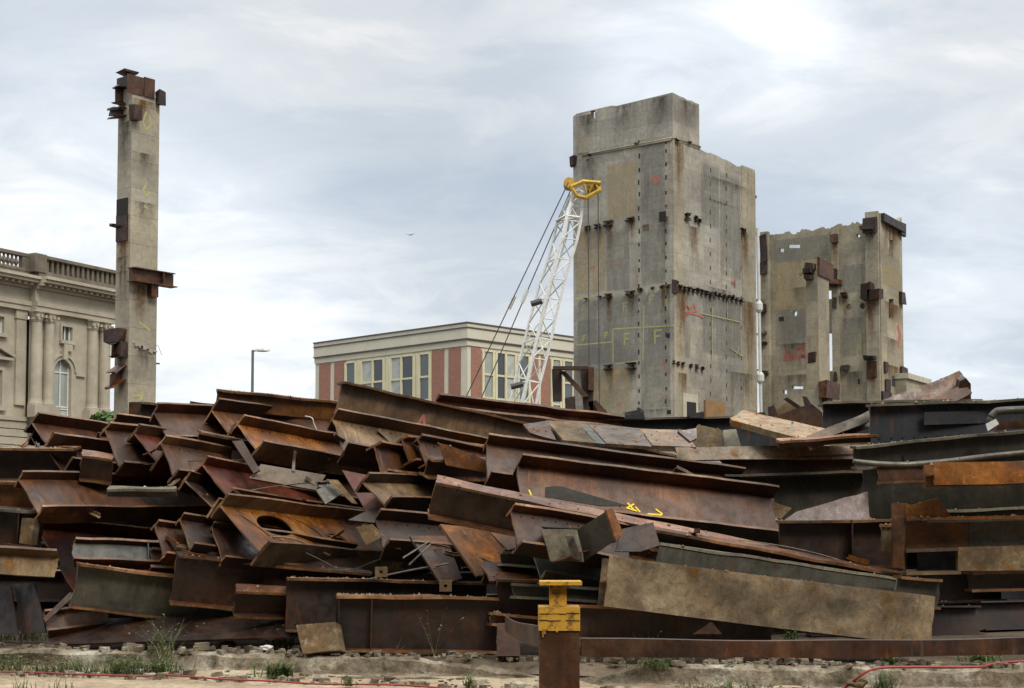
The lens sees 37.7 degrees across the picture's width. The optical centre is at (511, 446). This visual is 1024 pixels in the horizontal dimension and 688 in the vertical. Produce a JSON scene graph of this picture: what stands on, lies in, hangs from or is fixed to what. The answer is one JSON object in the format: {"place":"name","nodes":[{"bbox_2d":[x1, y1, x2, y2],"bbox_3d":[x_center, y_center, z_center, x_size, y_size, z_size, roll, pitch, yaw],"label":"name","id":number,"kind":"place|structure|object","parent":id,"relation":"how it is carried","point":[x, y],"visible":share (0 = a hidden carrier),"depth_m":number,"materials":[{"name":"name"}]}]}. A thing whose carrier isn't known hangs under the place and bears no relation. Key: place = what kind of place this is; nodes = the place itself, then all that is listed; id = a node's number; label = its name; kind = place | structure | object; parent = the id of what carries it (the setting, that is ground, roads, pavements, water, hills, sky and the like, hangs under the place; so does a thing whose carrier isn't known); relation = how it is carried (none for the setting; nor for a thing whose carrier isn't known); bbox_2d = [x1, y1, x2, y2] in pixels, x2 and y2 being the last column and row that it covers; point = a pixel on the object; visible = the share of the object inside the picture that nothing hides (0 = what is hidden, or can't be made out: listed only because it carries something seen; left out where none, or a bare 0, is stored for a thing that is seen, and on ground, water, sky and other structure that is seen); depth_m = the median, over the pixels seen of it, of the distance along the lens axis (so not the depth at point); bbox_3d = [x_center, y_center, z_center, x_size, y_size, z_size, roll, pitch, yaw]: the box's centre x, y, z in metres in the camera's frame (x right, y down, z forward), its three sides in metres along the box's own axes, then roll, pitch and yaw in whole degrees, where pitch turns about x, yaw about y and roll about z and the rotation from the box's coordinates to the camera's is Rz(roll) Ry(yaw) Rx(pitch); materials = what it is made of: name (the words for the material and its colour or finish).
{"place":"outdoors","nodes":[
{"label":"outdoors","id":0,"kind":"place"},
{"bbox_2d":[103,68,177,417],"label":"concrete pillar","id":1,"kind":"structure","parent":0,"point":[130,338],"depth_m":101.59,"materials":[{"name":"grey"}]},
{"bbox_2d":[313,321,573,407],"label":"modern block","id":2,"kind":"structure","parent":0,"point":[430,363],"depth_m":156.38,"materials":[{"name":"red brick"}]},
{"bbox_2d":[360,357,384,389],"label":"window","id":3,"kind":"structure","parent":2,"relation":"in","point":[372,373],"depth_m":160.43,"materials":[{"name":"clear glass"}]},
{"bbox_2d":[389,354,415,396],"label":"window","id":4,"kind":"structure","parent":2,"relation":"in","point":[401,368],"depth_m":157.21,"materials":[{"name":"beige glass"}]},
{"bbox_2d":[417,352,431,400],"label":"window","id":5,"kind":"structure","parent":2,"relation":"in","point":[424,362],"depth_m":154.92,"materials":[{"name":"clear glass"}]},
{"bbox_2d":[495,351,516,401],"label":"window","id":6,"kind":"structure","parent":2,"relation":"in","point":[505,369],"depth_m":154.39,"materials":[{"name":"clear glass"}]},
{"bbox_2d":[0,665,979,687],"bbox_3d":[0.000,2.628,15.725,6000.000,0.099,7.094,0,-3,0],"label":"ground","id":7,"kind":"structure","parent":0,"point":[7,680],"depth_m":17.36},
{"bbox_2d":[0,671,447,687],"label":"red hose","id":8,"kind":"object","parent":7,"relation":"on","point":[228,679],"visible":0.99,"depth_m":17.36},
{"bbox_2d":[0,648,1023,687],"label":"kerb","id":9,"kind":"structure","parent":7,"relation":"on","point":[812,676],"depth_m":17.10,"materials":[{"name":"concrete"}]},
{"bbox_2d":[296,622,345,655],"bbox_3d":[-2.317,2.345,18.200,0.561,0.359,0.220,-6,-17,12],"label":"steel block","id":10,"kind":"object","parent":9,"relation":"on","point":[320,638],"depth_m":18.10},
{"bbox_2d":[0,642,1023,687],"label":"rubble","id":11,"kind":"object","parent":7,"relation":"on","point":[452,655],"visible":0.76,"depth_m":17.58,"materials":[{"name":"gravel"}]},
{"bbox_2d":[0,569,1023,676],"bbox_3d":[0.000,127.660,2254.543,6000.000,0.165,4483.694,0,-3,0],"label":"lot ground","id":12,"kind":"structure","parent":0,"point":[587,667],"depth_m":18.18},
{"bbox_2d":[14,598,62,630],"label":"steel beam","id":13,"kind":"structure","parent":12,"relation":"on","point":[17,615],"depth_m":23.26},
{"bbox_2d":[0,571,64,598],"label":"steel beam","id":14,"kind":"structure","parent":13,"relation":"on","point":[49,588],"depth_m":23.85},
{"bbox_2d":[0,248,115,445],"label":"stone palace","id":15,"kind":"structure","parent":12,"relation":"on","point":[55,351],"depth_m":133.42,"materials":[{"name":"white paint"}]},
{"bbox_2d":[54,360,68,415],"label":"window","id":16,"kind":"structure","parent":15,"relation":"in","point":[61,377],"depth_m":135.56,"materials":[{"name":"glass"}]},
{"bbox_2d":[114,614,144,617],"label":"steel beam","id":17,"kind":"structure","parent":12,"relation":"on","point":[119,616],"depth_m":22.77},
{"bbox_2d":[41,522,157,604],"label":"steel beam","id":18,"kind":"structure","parent":17,"relation":"on","point":[60,537],"depth_m":21.88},
{"bbox_2d":[335,594,498,653],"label":"steel beam","id":19,"kind":"structure","parent":12,"relation":"on","point":[372,623],"depth_m":18.49,"materials":[{"name":"metal"}]},
{"bbox_2d":[0,378,1021,656],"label":"debris","id":20,"kind":"object","parent":12,"relation":"on","point":[520,494],"visible":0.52,"depth_m":19.46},
{"bbox_2d":[0,585,18,633],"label":"steel plate","id":21,"kind":"object","parent":20,"relation":"on","point":[8,622],"visible":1,"depth_m":20.05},
{"bbox_2d":[0,506,43,547],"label":"steel beam","id":22,"kind":"structure","parent":20,"relation":"on","point":[10,522],"depth_m":20.36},
{"bbox_2d":[0,545,60,577],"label":"steel channel","id":23,"kind":"object","parent":20,"relation":"on","point":[28,561],"visible":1,"depth_m":19.84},
{"bbox_2d":[14,582,46,634],"bbox_3d":[-6.413,2.159,19.966,0.908,0.696,0.021,-7,-20,37],"label":"steel plate","id":24,"kind":"object","parent":20,"relation":"on","point":[30,611],"visible":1,"depth_m":19.96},
{"bbox_2d":[0,445,80,480],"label":"steel beam","id":25,"kind":"structure","parent":20,"relation":"on","point":[15,461],"depth_m":21.39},
{"bbox_2d":[14,470,211,522],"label":"steel beam","id":26,"kind":"structure","parent":20,"relation":"on","point":[55,496],"depth_m":20.92,"materials":[{"name":"metal"}]},
{"bbox_2d":[79,450,113,484],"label":"steel beam","id":27,"kind":"structure","parent":26,"relation":"on","point":[96,467],"depth_m":21.00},
{"bbox_2d":[99,421,171,476],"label":"steel beam","id":28,"kind":"structure","parent":20,"relation":"on","point":[131,457],"depth_m":21.26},
{"bbox_2d":[107,486,176,496],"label":"steel beam","id":29,"kind":"structure","parent":20,"relation":"on","point":[125,491],"depth_m":20.20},
{"bbox_2d":[69,562,232,618],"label":"steel beam","id":30,"kind":"structure","parent":20,"relation":"on","point":[123,591],"depth_m":19.77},
{"bbox_2d":[72,537,161,569],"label":"steel beam","id":31,"kind":"structure","parent":30,"relation":"on","point":[126,553],"depth_m":20.03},
{"bbox_2d":[45,616,287,645],"bbox_3d":[-4.425,2.399,19.520,3.224,0.032,0.658,-2,23,7],"label":"steel plate","id":32,"kind":"object","parent":20,"relation":"on","point":[113,631],"visible":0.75,"depth_m":19.47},
{"bbox_2d":[42,607,108,637],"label":"steel beam","id":33,"kind":"structure","parent":32,"relation":"on","point":[64,620],"depth_m":19.75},
{"bbox_2d":[150,519,187,564],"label":"steel beam","id":34,"kind":"structure","parent":20,"relation":"on","point":[161,528],"depth_m":19.95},
{"bbox_2d":[155,434,362,507],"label":"steel beam","id":35,"kind":"structure","parent":20,"relation":"on","point":[180,452],"depth_m":21.18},
{"bbox_2d":[232,583,285,619],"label":"steel beam","id":36,"kind":"structure","parent":20,"relation":"on","point":[252,601],"depth_m":19.26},
{"bbox_2d":[177,470,343,540],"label":"steel beam","id":37,"kind":"structure","parent":20,"relation":"on","point":[194,483],"depth_m":20.41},
{"bbox_2d":[195,455,368,524],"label":"steel beam","id":38,"kind":"structure","parent":37,"relation":"on","point":[227,475],"depth_m":20.90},
{"bbox_2d":[253,480,326,489],"bbox_3d":[-3.124,0.560,20.922,1.433,0.208,0.025,2,-4,-34],"label":"rebar rod","id":39,"kind":"object","parent":38,"relation":"on","point":[284,484],"visible":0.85,"depth_m":20.89,"materials":[{"name":"metal"}]},
{"bbox_2d":[249,464,325,490],"bbox_3d":[-3.143,0.439,21.016,1.128,0.277,0.030,11,-36,-24],"label":"steel plate","id":40,"kind":"object","parent":39,"relation":"on","point":[274,475],"visible":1,"depth_m":20.99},
{"bbox_2d":[197,430,329,473],"bbox_3d":[-3.659,0.160,21.934,2.029,0.409,0.310,13,1,-29],"label":"steel channel","id":41,"kind":"object","parent":20,"relation":"on","point":[207,436],"visible":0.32,"depth_m":21.64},
{"bbox_2d":[169,551,372,610],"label":"steel beam","id":42,"kind":"structure","parent":20,"relation":"on","point":[207,581],"depth_m":19.67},
{"bbox_2d":[175,512,341,553],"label":"steel beam","id":43,"kind":"structure","parent":42,"relation":"on","point":[198,535],"depth_m":19.93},
{"bbox_2d":[209,521,361,571],"bbox_3d":[-2.990,1.464,20.304,2.239,0.230,0.691,11,35,-35],"label":"steel channel","id":44,"kind":"object","parent":20,"relation":"on","point":[237,550],"visible":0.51,"depth_m":19.92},
{"bbox_2d":[229,414,379,474],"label":"steel beam","id":45,"kind":"structure","parent":20,"relation":"on","point":[275,442],"depth_m":21.95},
{"bbox_2d":[150,402,339,443],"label":"steel beam","id":46,"kind":"structure","parent":45,"relation":"on","point":[186,420],"depth_m":22.07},
{"bbox_2d":[204,398,300,438],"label":"steel beam","id":47,"kind":"structure","parent":46,"relation":"on","point":[227,414],"depth_m":22.29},
{"bbox_2d":[216,389,337,419],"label":"steel beam","id":48,"kind":"structure","parent":47,"relation":"on","point":[283,405],"depth_m":22.89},
{"bbox_2d":[211,493,403,574],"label":"steel beam","id":49,"kind":"structure","parent":20,"relation":"on","point":[273,552],"depth_m":20.59,"materials":[{"name":"metal"}]},
{"bbox_2d":[285,577,487,631],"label":"steel beam","id":50,"kind":"structure","parent":20,"relation":"on","point":[310,600],"depth_m":19.32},
{"bbox_2d":[366,440,423,473],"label":"steel beam","id":51,"kind":"structure","parent":20,"relation":"on","point":[391,457],"depth_m":21.19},
{"bbox_2d":[355,472,435,511],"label":"steel beam","id":52,"kind":"structure","parent":20,"relation":"on","point":[402,491],"depth_m":20.68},
{"bbox_2d":[327,408,487,485],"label":"steel beam","id":53,"kind":"structure","parent":20,"relation":"on","point":[359,432],"depth_m":21.78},
{"bbox_2d":[410,536,461,585],"bbox_3d":[-0.901,1.509,19.769,0.688,0.030,1.066,2,32,-38],"label":"steel plate","id":54,"kind":"object","parent":20,"relation":"on","point":[450,571],"visible":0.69,"depth_m":19.72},
{"bbox_2d":[373,508,516,566],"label":"steel beam","id":55,"kind":"structure","parent":20,"relation":"on","point":[396,528],"depth_m":20.17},
{"bbox_2d":[412,433,485,469],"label":"steel beam","id":56,"kind":"structure","parent":20,"relation":"on","point":[428,444],"depth_m":21.51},
{"bbox_2d":[419,455,486,480],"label":"steel beam","id":57,"kind":"structure","parent":20,"relation":"on","point":[435,466],"depth_m":21.20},
{"bbox_2d":[439,443,486,472],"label":"steel beam","id":58,"kind":"structure","parent":20,"relation":"on","point":[454,457],"depth_m":20.97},
{"bbox_2d":[439,524,503,576],"bbox_3d":[-0.380,1.399,19.720,0.954,0.031,0.970,9,34,-44],"label":"steel plate","id":59,"kind":"object","parent":20,"relation":"on","point":[470,545],"visible":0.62,"depth_m":19.70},
{"bbox_2d":[331,381,675,457],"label":"steel beam","id":60,"kind":"structure","parent":20,"relation":"on","point":[365,399],"depth_m":23.08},
{"bbox_2d":[479,561,539,583],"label":"steel beam","id":61,"kind":"structure","parent":20,"relation":"on","point":[489,569],"depth_m":19.13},
{"bbox_2d":[434,393,650,428],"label":"steel beam","id":62,"kind":"structure","parent":20,"relation":"on","point":[528,412],"depth_m":24.79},
{"bbox_2d":[597,415,776,451],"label":"steel beam","id":63,"kind":"structure","parent":62,"relation":"on","point":[745,437],"depth_m":25.61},
{"bbox_2d":[495,578,596,615],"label":"steel beam","id":64,"kind":"structure","parent":20,"relation":"on","point":[507,604],"depth_m":18.85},
{"bbox_2d":[510,583,598,602],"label":"steel beam","id":65,"kind":"structure","parent":20,"relation":"on","point":[588,594],"depth_m":18.36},
{"bbox_2d":[527,556,600,589],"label":"steel beam","id":66,"kind":"structure","parent":20,"relation":"on","point":[559,570],"depth_m":18.60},
{"bbox_2d":[506,502,630,567],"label":"steel beam","id":67,"kind":"structure","parent":20,"relation":"on","point":[528,521],"depth_m":18.24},
{"bbox_2d":[540,509,622,562],"bbox_3d":[0.890,1.073,17.959,1.090,0.638,0.672,-2,-4,28],"label":"bolted stub","id":68,"kind":"object","parent":20,"relation":"on","point":[590,538],"visible":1,"depth_m":17.85,"materials":[{"name":"metal"}]},
{"bbox_2d":[545,486,626,506],"bbox_3d":[0.964,0.658,19.549,1.067,0.335,0.030,-4,-16,2],"label":"steel plate","id":69,"kind":"object","parent":20,"relation":"on","point":[562,493],"visible":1,"depth_m":19.54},
{"bbox_2d":[482,433,745,491],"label":"steel beam","id":70,"kind":"structure","parent":20,"relation":"on","point":[503,453],"depth_m":20.91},
{"bbox_2d":[546,420,695,449],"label":"tan flange beam","id":71,"kind":"structure","parent":20,"relation":"on","point":[571,431],"depth_m":21.95,"materials":[{"name":"grey metal"}]},
{"bbox_2d":[615,522,659,551],"bbox_3d":[1.468,1.115,17.895,0.605,0.319,0.030,-11,-17,-24],"label":"steel plate","id":72,"kind":"object","parent":20,"relation":"on","point":[640,538],"visible":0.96,"depth_m":17.90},
{"bbox_2d":[512,453,779,545],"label":"steel beam","id":73,"kind":"structure","parent":20,"relation":"on","point":[744,509],"depth_m":20.22,"materials":[{"name":"metal"}]},
{"bbox_2d":[428,475,896,570],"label":"steel beam","id":74,"kind":"structure","parent":20,"relation":"on","point":[475,506],"depth_m":18.74,"materials":[{"name":"metal"}]},
{"bbox_2d":[776,519,895,567],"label":"steel beam","id":75,"kind":"structure","parent":74,"relation":"on","point":[840,539],"depth_m":19.20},
{"bbox_2d":[785,491,868,519],"bbox_3d":[4.145,0.908,19.381,1.276,0.630,0.040,-32,-10,-22],"label":"steel plate","id":76,"kind":"object","parent":75,"relation":"on","point":[853,507],"visible":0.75,"depth_m":19.41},
{"bbox_2d":[567,604,771,639],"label":"steel beam","id":77,"kind":"structure","parent":20,"relation":"on","point":[599,621],"depth_m":17.65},
{"bbox_2d":[675,445,855,460],"bbox_3d":[3.716,0.119,21.497,2.784,0.240,0.113,-1,-31,-3],"label":"steel channel","id":78,"kind":"object","parent":20,"relation":"on","point":[731,453],"visible":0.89,"depth_m":21.45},
{"bbox_2d":[597,556,934,638],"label":"steel beam","id":79,"kind":"structure","parent":20,"relation":"on","point":[811,607],"depth_m":17.33,"materials":[{"name":"brown"}]},
{"bbox_2d":[656,542,895,590],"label":"steel beam","id":80,"kind":"structure","parent":20,"relation":"on","point":[668,553],"depth_m":18.22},
{"bbox_2d":[649,526,911,576],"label":"steel beam","id":81,"kind":"structure","parent":20,"relation":"on","point":[669,536],"depth_m":18.44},
{"bbox_2d":[730,410,866,445],"bbox_3d":[4.082,-0.194,21.425,1.895,0.090,0.930,12,18,20],"label":"steel board","id":82,"kind":"object","parent":20,"relation":"on","point":[779,429],"visible":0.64,"depth_m":21.48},
{"bbox_2d":[741,473,862,519],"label":"steel beam","id":83,"kind":"structure","parent":20,"relation":"on","point":[795,493],"depth_m":21.69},
{"bbox_2d":[720,454,861,476],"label":"steel beam","id":84,"kind":"structure","parent":83,"relation":"on","point":[769,467],"depth_m":21.54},
{"bbox_2d":[776,433,877,447],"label":"steel beam","id":85,"kind":"structure","parent":20,"relation":"on","point":[824,440],"depth_m":20.23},
{"bbox_2d":[807,411,868,450],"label":"steel beam","id":86,"kind":"structure","parent":20,"relation":"on","point":[857,424],"depth_m":20.47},
{"bbox_2d":[818,399,982,432],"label":"steel beam","id":87,"kind":"structure","parent":20,"relation":"on","point":[835,412],"depth_m":22.55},
{"bbox_2d":[876,466,924,483],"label":"steel beam","id":88,"kind":"structure","parent":20,"relation":"on","point":[895,475],"depth_m":19.41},
{"bbox_2d":[893,575,942,609],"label":"steel beam","id":89,"kind":"structure","parent":20,"relation":"on","point":[915,585],"depth_m":18.16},
{"bbox_2d":[884,371,962,399],"bbox_3d":[6.205,-0.717,22.842,1.615,0.324,0.249,-20,-27,-12],"label":"steel channel","id":90,"kind":"object","parent":20,"relation":"on","point":[936,388],"visible":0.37,"depth_m":22.79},
{"bbox_2d":[850,430,1023,469],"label":"steel beam","id":91,"kind":"structure","parent":20,"relation":"on","point":[947,447],"depth_m":19.69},
{"bbox_2d":[852,450,1023,466],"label":"conduit pipe","id":92,"kind":"object","parent":20,"relation":"on","point":[928,462],"visible":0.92,"depth_m":19.18,"materials":[{"name":"metal"}]},
{"bbox_2d":[862,455,1023,522],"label":"steel beam","id":93,"kind":"structure","parent":20,"relation":"on","point":[882,498],"depth_m":20.55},
{"bbox_2d":[866,398,1023,444],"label":"steel beam","id":94,"kind":"structure","parent":20,"relation":"on","point":[893,422],"depth_m":20.28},
{"bbox_2d":[923,411,985,424],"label":"steel plate","id":95,"kind":"object","parent":94,"relation":"attached to","point":[955,417],"visible":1,"depth_m":20.27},
{"bbox_2d":[891,498,1023,574],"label":"box frame","id":96,"kind":"object","parent":20,"relation":"on","point":[989,546],"visible":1,"depth_m":18.43,"materials":[{"name":"metal"}]},
{"bbox_2d":[923,461,1023,486],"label":"steel beam","id":97,"kind":"structure","parent":20,"relation":"on","point":[946,474],"depth_m":18.01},
{"bbox_2d":[926,506,1023,522],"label":"steel beam","id":98,"kind":"structure","parent":20,"relation":"on","point":[1006,511],"depth_m":19.27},
{"bbox_2d":[963,570,1023,591],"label":"steel beam","id":99,"kind":"structure","parent":20,"relation":"on","point":[996,581],"depth_m":18.54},
{"bbox_2d":[466,177,600,403],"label":"lattice crane","id":100,"kind":"object","parent":12,"relation":"on","point":[592,189],"visible":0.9,"depth_m":104.69,"materials":[{"name":"white paint"}]},
{"bbox_2d":[755,228,763,411],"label":"vent pipe","id":101,"kind":"object","parent":12,"relation":"on","point":[759,310],"visible":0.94,"depth_m":124.62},
{"bbox_2d":[581,637,1023,657],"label":"steel beam","id":102,"kind":"structure","parent":12,"relation":"on","point":[706,648],"depth_m":11.41,"materials":[{"name":"metal"}]},
{"bbox_2d":[759,211,907,472],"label":"concrete building ruin","id":103,"kind":"object","parent":12,"relation":"on","point":[867,301],"visible":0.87,"depth_m":138.48,"materials":[{"name":"concrete"}]},
{"bbox_2d":[805,606,984,636],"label":"steel beam","id":104,"kind":"structure","parent":12,"relation":"on","point":[955,620],"depth_m":22.32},
{"bbox_2d":[937,598,1000,605],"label":"steel beam","id":105,"kind":"structure","parent":12,"relation":"on","point":[961,602],"depth_m":23.54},
{"bbox_2d":[911,571,1000,599],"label":"steel beam","id":106,"kind":"structure","parent":105,"relation":"on","point":[952,586],"depth_m":23.77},
{"bbox_2d":[915,551,955,570],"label":"steel beam","id":107,"kind":"structure","parent":106,"relation":"on","point":[936,561],"depth_m":24.05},
{"bbox_2d":[968,600,1023,631],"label":"steel beam","id":108,"kind":"structure","parent":12,"relation":"on","point":[996,616],"depth_m":23.08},
{"bbox_2d":[0,0,1023,412],"label":"sky","id":109,"kind":"structure","parent":0,"point":[302,143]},
{"bbox_2d":[569,93,758,462],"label":"concrete tower","id":110,"kind":"structure","parent":0,"point":[678,333],"depth_m":124.39,"materials":[{"name":"grey concrete"}]},
{"bbox_2d":[802,257,839,445],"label":"slim pillar","id":111,"kind":"structure","parent":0,"point":[821,387],"depth_m":127.10,"materials":[{"name":"concrete"}]},
{"label":"road","id":112,"kind":"structure","parent":0,"visible":0},
{"bbox_2d":[538,580,581,687],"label":"barrier post","id":113,"kind":"object","parent":112,"relation":"on","point":[559,638],"visible":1,"depth_m":10.94,"materials":[{"name":"metal"}]},
{"bbox_3d":[-4.547,0.835,24.647,2.211,0.450,0.328,1,2,-18],"label":"steel beam","id":114,"kind":"object","parent":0,"visible":0},
{"bbox_2d":[44,432,118,472],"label":"steel beam","id":115,"kind":"structure","parent":114,"relation":"on","point":[85,443],"depth_m":21.72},
{"bbox_2d":[26,430,44,445],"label":"steel beam","id":116,"kind":"structure","parent":115,"relation":"on","point":[34,437],"depth_m":22.47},
{"bbox_2d":[24,412,107,445],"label":"steel beam","id":117,"kind":"structure","parent":116,"relation":"on","point":[44,425],"depth_m":22.67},
{"bbox_3d":[-2.775,0.820,24.440,2.606,0.429,0.322,1,-27,-14],"label":"steel beam","id":118,"kind":"object","parent":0,"visible":0},
{"bbox_2d":[126,423,170,473],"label":"steel beam","id":119,"kind":"structure","parent":118,"relation":"on","point":[149,437],"depth_m":21.27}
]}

